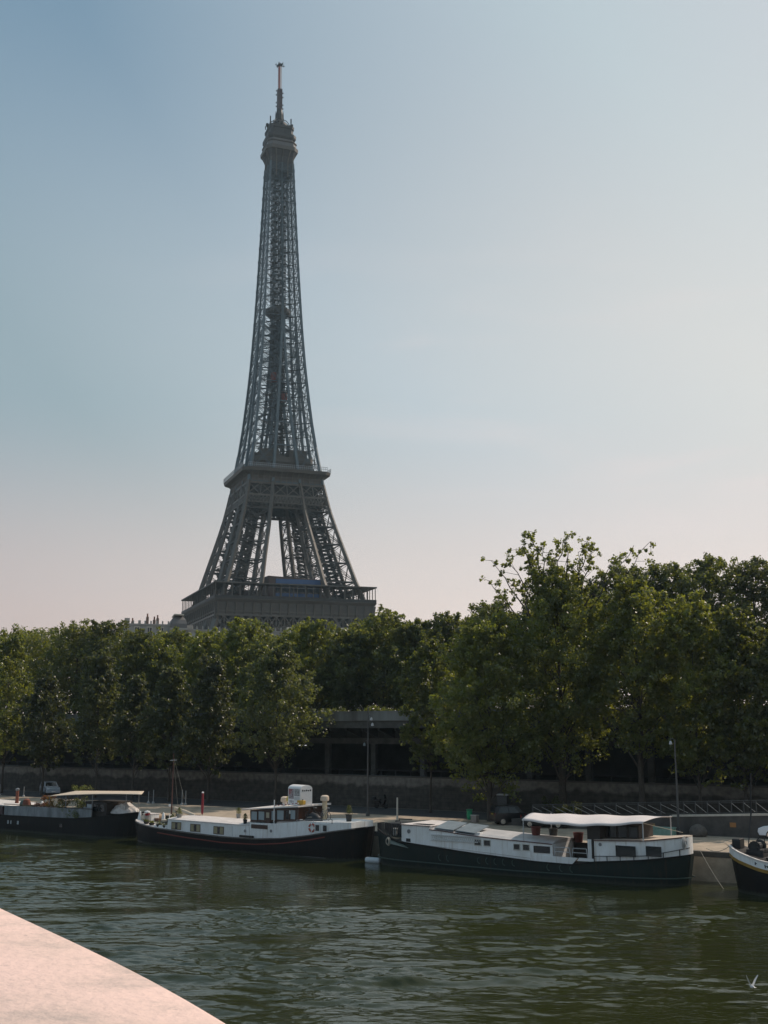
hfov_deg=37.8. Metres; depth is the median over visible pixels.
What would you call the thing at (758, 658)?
quay tree
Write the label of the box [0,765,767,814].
retaining wall
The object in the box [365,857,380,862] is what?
float
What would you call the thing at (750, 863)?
yellow striped barge
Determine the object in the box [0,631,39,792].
quay tree
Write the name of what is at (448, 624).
plane tree
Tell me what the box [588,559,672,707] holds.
plane tree
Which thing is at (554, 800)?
bush
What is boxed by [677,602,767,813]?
quay tree
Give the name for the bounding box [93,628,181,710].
plane tree
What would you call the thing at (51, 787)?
parked car
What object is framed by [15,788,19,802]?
flue pipe
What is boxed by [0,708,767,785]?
railway gallery
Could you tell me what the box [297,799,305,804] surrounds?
fuel can
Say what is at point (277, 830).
motor barge
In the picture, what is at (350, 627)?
plane tree
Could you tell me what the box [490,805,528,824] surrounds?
parked car
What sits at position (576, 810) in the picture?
bush
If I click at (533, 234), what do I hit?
sky
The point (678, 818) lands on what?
lamp post
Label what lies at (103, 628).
plane tree
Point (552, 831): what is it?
plant tub
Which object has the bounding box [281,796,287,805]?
deck vent
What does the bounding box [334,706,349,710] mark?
roof shrub
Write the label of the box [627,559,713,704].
plane tree
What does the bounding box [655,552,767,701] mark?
plane tree
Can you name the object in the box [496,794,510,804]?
utility cabinet
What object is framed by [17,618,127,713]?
plane tree
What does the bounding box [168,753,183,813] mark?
ship mast
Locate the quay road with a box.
[0,790,486,819]
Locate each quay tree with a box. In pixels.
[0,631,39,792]
[10,669,78,794]
[55,647,128,797]
[100,672,161,799]
[134,664,196,801]
[164,652,249,802]
[229,641,335,804]
[394,635,460,812]
[421,607,563,821]
[569,574,699,814]
[641,589,747,813]
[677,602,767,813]
[722,626,767,781]
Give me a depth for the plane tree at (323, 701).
175.66 m
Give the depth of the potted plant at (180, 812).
103.97 m
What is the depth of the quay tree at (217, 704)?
133.63 m
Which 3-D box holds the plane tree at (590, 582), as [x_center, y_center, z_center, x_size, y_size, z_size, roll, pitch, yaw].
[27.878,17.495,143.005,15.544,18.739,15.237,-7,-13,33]
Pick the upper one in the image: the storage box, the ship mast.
the ship mast
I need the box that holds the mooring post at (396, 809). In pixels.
[395,797,398,821]
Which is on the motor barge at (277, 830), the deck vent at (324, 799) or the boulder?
the deck vent at (324, 799)
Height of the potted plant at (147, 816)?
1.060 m
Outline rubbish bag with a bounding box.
[466,809,472,821]
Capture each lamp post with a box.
[363,707,373,815]
[669,738,681,834]
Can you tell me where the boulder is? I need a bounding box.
[689,824,706,836]
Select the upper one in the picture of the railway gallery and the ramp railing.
the railway gallery
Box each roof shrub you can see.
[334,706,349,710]
[364,705,384,710]
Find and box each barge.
[0,791,143,838]
[135,800,374,860]
[377,813,694,885]
[729,773,767,896]
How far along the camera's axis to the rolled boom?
107.53 m
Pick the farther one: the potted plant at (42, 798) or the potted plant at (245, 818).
the potted plant at (42, 798)
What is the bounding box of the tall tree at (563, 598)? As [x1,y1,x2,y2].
[479,529,656,813]
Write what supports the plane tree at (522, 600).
on the ground
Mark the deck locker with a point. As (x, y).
(153, 815)
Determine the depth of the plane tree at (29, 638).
195.16 m
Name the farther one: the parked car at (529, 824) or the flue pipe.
the flue pipe
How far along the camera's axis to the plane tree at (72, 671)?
204.54 m
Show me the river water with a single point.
(229, 937)
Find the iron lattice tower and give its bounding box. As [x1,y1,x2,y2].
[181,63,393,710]
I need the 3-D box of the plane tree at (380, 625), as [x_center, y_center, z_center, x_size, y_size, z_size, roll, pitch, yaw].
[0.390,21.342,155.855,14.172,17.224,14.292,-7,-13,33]
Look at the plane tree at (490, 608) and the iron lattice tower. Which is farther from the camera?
the iron lattice tower
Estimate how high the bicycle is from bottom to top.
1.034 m
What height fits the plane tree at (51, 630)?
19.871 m
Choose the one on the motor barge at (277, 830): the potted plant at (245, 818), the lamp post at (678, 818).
the potted plant at (245, 818)
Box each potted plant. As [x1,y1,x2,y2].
[144,811,149,819]
[176,807,182,817]
[236,807,240,817]
[243,813,247,823]
[345,805,352,821]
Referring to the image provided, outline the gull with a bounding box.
[746,975,757,988]
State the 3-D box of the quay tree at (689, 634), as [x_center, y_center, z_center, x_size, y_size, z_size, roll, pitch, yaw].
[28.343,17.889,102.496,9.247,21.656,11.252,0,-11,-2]
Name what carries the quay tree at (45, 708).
on the quay
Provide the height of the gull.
0.513 m
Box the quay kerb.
[166,815,730,857]
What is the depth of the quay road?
128.38 m
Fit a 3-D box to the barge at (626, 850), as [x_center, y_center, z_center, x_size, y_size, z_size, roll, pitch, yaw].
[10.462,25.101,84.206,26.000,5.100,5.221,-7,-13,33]
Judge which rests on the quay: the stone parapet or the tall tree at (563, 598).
the tall tree at (563, 598)
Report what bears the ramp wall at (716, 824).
on the quay
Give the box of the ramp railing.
[532,800,767,814]
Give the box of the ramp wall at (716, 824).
[505,813,767,838]
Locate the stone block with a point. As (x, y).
(474, 818)
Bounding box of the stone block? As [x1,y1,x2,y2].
[470,815,478,822]
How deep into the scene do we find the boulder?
90.66 m
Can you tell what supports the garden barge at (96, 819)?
on the river water
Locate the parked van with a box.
[758,826,767,837]
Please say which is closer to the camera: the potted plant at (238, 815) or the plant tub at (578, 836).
the plant tub at (578, 836)
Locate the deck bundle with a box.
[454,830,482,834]
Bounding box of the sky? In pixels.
[0,0,767,712]
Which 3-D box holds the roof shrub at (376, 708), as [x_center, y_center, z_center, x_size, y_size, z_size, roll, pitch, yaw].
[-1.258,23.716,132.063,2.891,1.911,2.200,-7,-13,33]
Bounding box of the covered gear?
[305,812,322,820]
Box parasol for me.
[201,792,203,813]
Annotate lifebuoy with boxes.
[308,823,314,832]
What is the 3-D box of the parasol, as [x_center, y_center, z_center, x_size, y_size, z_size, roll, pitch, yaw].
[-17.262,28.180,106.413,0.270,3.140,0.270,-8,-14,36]
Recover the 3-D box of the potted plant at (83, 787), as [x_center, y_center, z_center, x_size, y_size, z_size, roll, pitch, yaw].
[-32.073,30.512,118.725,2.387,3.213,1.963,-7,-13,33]
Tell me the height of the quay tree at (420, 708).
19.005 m
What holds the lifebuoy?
hanging from the motor barge at (277, 830)
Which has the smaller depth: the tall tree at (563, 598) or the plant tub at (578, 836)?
the plant tub at (578, 836)
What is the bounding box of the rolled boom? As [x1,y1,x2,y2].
[174,807,194,816]
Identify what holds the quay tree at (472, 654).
on the quay
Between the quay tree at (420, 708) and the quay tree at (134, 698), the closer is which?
the quay tree at (420, 708)
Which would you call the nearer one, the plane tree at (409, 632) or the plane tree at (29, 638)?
the plane tree at (409, 632)
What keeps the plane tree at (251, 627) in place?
on the ground
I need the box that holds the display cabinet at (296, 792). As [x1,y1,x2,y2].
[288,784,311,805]
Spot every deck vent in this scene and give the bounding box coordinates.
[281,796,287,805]
[320,795,328,818]
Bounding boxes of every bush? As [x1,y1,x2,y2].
[541,796,569,813]
[556,801,581,813]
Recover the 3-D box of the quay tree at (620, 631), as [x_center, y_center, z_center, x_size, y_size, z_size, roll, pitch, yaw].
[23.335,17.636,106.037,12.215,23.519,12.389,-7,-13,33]
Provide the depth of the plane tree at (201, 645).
171.34 m
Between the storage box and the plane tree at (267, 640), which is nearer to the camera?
the storage box
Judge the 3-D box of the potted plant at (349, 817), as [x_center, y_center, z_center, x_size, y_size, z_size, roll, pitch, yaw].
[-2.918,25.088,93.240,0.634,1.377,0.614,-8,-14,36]
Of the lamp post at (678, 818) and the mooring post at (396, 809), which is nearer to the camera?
the lamp post at (678, 818)
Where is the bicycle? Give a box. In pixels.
[318,809,330,818]
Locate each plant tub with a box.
[531,826,540,835]
[548,828,557,835]
[573,832,583,841]
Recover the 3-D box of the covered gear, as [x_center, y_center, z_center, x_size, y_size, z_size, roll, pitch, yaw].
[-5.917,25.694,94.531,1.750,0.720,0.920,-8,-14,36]
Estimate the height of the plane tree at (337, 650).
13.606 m
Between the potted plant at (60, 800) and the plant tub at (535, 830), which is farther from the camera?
the potted plant at (60, 800)
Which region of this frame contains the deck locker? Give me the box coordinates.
[142,813,159,820]
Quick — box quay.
[0,790,767,882]
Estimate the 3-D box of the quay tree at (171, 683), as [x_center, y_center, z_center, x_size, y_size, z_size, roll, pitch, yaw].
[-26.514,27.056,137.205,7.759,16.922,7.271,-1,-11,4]
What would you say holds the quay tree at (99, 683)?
on the quay
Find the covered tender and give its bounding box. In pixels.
[110,802,138,814]
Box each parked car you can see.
[40,781,59,794]
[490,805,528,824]
[520,811,566,828]
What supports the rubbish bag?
on the quay
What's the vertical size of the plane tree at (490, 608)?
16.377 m
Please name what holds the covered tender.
on the garden barge at (96, 819)
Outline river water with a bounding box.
[0,831,767,1023]
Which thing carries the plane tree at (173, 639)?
on the ground
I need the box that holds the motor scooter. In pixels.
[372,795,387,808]
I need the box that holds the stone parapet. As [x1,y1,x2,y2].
[0,908,224,1023]
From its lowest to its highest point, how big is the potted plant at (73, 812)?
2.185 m
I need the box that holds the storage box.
[653,826,676,835]
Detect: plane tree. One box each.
[0,623,72,713]
[10,627,79,712]
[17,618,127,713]
[52,633,114,711]
[69,619,135,713]
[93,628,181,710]
[126,626,204,712]
[167,626,243,712]
[206,617,274,709]
[231,630,318,711]
[276,616,352,711]
[307,631,339,710]
[312,628,386,710]
[330,622,393,710]
[331,604,421,710]
[371,617,446,710]
[396,610,467,709]
[443,599,544,709]
[501,597,598,707]
[550,576,644,707]
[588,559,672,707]
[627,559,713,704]
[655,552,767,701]
[685,555,767,705]
[752,598,767,645]
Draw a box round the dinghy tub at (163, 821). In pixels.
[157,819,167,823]
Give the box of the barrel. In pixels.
[23,799,30,804]
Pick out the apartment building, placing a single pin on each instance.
(179, 621)
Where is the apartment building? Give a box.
[120,614,360,713]
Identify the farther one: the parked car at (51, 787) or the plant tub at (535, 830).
the parked car at (51, 787)
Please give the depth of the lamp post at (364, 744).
113.86 m
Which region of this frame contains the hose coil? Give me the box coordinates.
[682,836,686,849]
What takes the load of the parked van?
on the quay
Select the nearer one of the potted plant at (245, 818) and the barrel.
the potted plant at (245, 818)
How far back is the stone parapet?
1.56 m
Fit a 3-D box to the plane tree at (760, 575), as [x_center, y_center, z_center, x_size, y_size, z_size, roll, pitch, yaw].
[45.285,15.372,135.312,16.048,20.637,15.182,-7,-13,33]
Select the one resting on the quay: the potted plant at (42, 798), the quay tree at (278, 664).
the quay tree at (278, 664)

